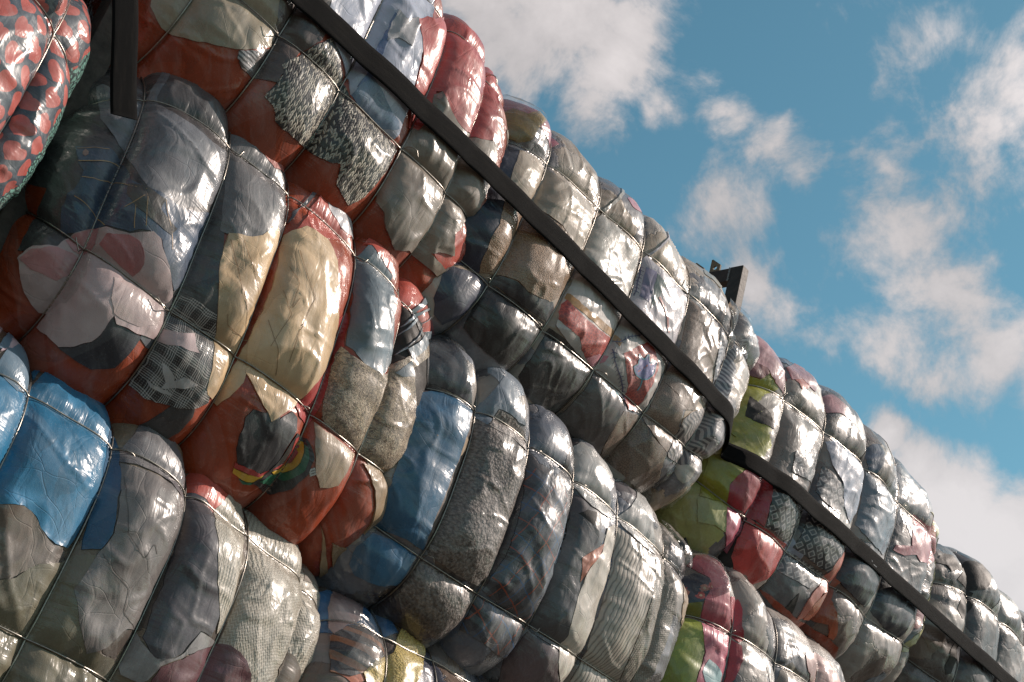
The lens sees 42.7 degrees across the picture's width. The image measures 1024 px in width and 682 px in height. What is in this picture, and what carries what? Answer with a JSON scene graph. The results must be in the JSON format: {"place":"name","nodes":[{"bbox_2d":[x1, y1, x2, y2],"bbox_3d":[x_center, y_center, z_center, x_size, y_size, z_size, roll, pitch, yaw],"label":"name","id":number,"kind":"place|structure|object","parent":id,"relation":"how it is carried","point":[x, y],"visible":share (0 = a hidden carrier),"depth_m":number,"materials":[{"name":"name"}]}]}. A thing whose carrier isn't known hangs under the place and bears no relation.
{"place":"outdoors","nodes":[
{"label":"outdoors","id":0,"kind":"place"},
{"bbox_2d":[441,0,1023,611],"label":"sky","id":1,"kind":"structure","parent":0,"point":[862,161],"materials":[{"name":"blue"}]},
{"label":"ground","id":2,"kind":"structure","parent":0,"visible":0},
{"bbox_3d":[-0.890,3.203,4.953,2.585,1.550,10.400,-10,-37,42],"label":"trailer","id":3,"kind":"object","parent":2,"relation":"on","visible":0},
{"bbox_2d":[0,0,111,252],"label":"load frame","id":4,"kind":"object","parent":3,"relation":"on","point":[12,211],"visible":0.17,"depth_m":3.88,"materials":[{"name":"metal"}]},
{"bbox_2d":[0,0,90,209],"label":"clothing bale","id":5,"kind":"object","parent":4,"relation":"attached to","point":[44,50],"visible":1,"depth_m":3.47,"materials":[{"name":"fabric"}]},
{"bbox_2d":[0,327,320,681],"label":"clothing bale","id":6,"kind":"object","parent":3,"relation":"on","point":[132,553],"visible":0.9,"depth_m":3.51,"materials":[{"name":"fabric"}]},
{"bbox_2d":[0,67,431,577],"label":"clothing bale","id":7,"kind":"object","parent":6,"relation":"on","point":[244,323],"visible":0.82,"depth_m":3.86,"materials":[{"name":"fabric"}]},
{"bbox_2d":[83,0,508,292],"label":"clothing bale","id":8,"kind":"object","parent":7,"relation":"on","point":[308,103],"visible":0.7,"depth_m":4.35,"materials":[{"name":"fabric"}]},
{"bbox_2d":[299,586,490,681],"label":"clothing bale","id":9,"kind":"object","parent":3,"relation":"on","point":[357,642],"visible":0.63,"depth_m":4.21,"materials":[{"name":"fabric"}]},
{"bbox_2d":[315,333,692,681],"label":"clothing bale","id":10,"kind":"object","parent":9,"relation":"on","point":[512,535],"visible":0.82,"depth_m":4.65,"materials":[{"name":"fabric"}]},
{"bbox_2d":[422,94,759,510],"bbox_3d":[0.077,-0.032,5.796,1.316,1.396,2.260,-10,-37,42],"label":"clothing bale","id":11,"kind":"object","parent":10,"relation":"on","point":[530,309],"visible":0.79,"depth_m":5.22,"materials":[{"name":"grey fabric"}]},
{"bbox_2d":[678,260,748,549],"bbox_3d":[-0.068,1.228,6.413,2.150,3.559,0.062,-10,-37,42],"label":"load frame","id":12,"kind":"object","parent":3,"relation":"on","point":[733,280],"visible":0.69,"depth_m":6.43,"materials":[{"name":"metal"}]},
{"bbox_2d":[660,549,844,681],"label":"clothing bale","id":13,"kind":"object","parent":3,"relation":"on","point":[734,628],"visible":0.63,"depth_m":5.62,"materials":[{"name":"fabric"}]},
{"bbox_2d":[654,335,938,681],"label":"clothing bale","id":14,"kind":"object","parent":13,"relation":"on","point":[858,619],"visible":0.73,"depth_m":6.40,"materials":[{"name":"fabric"}]},
{"bbox_2d":[894,543,1023,681],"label":"clothing bale","id":15,"kind":"object","parent":3,"relation":"on","point":[973,602],"visible":0.46,"depth_m":7.55,"materials":[{"name":"fabric"}]},
{"bbox_2d":[290,0,1017,681],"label":"tie down strap","id":16,"kind":"object","parent":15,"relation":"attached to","point":[362,52],"visible":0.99,"depth_m":5.21,"materials":[{"name":"black metal"}]},
{"bbox_2d":[110,0,138,119],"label":"strap tail","id":17,"kind":"object","parent":16,"relation":"hanging from","point":[123,65],"visible":1,"depth_m":3.58}
]}

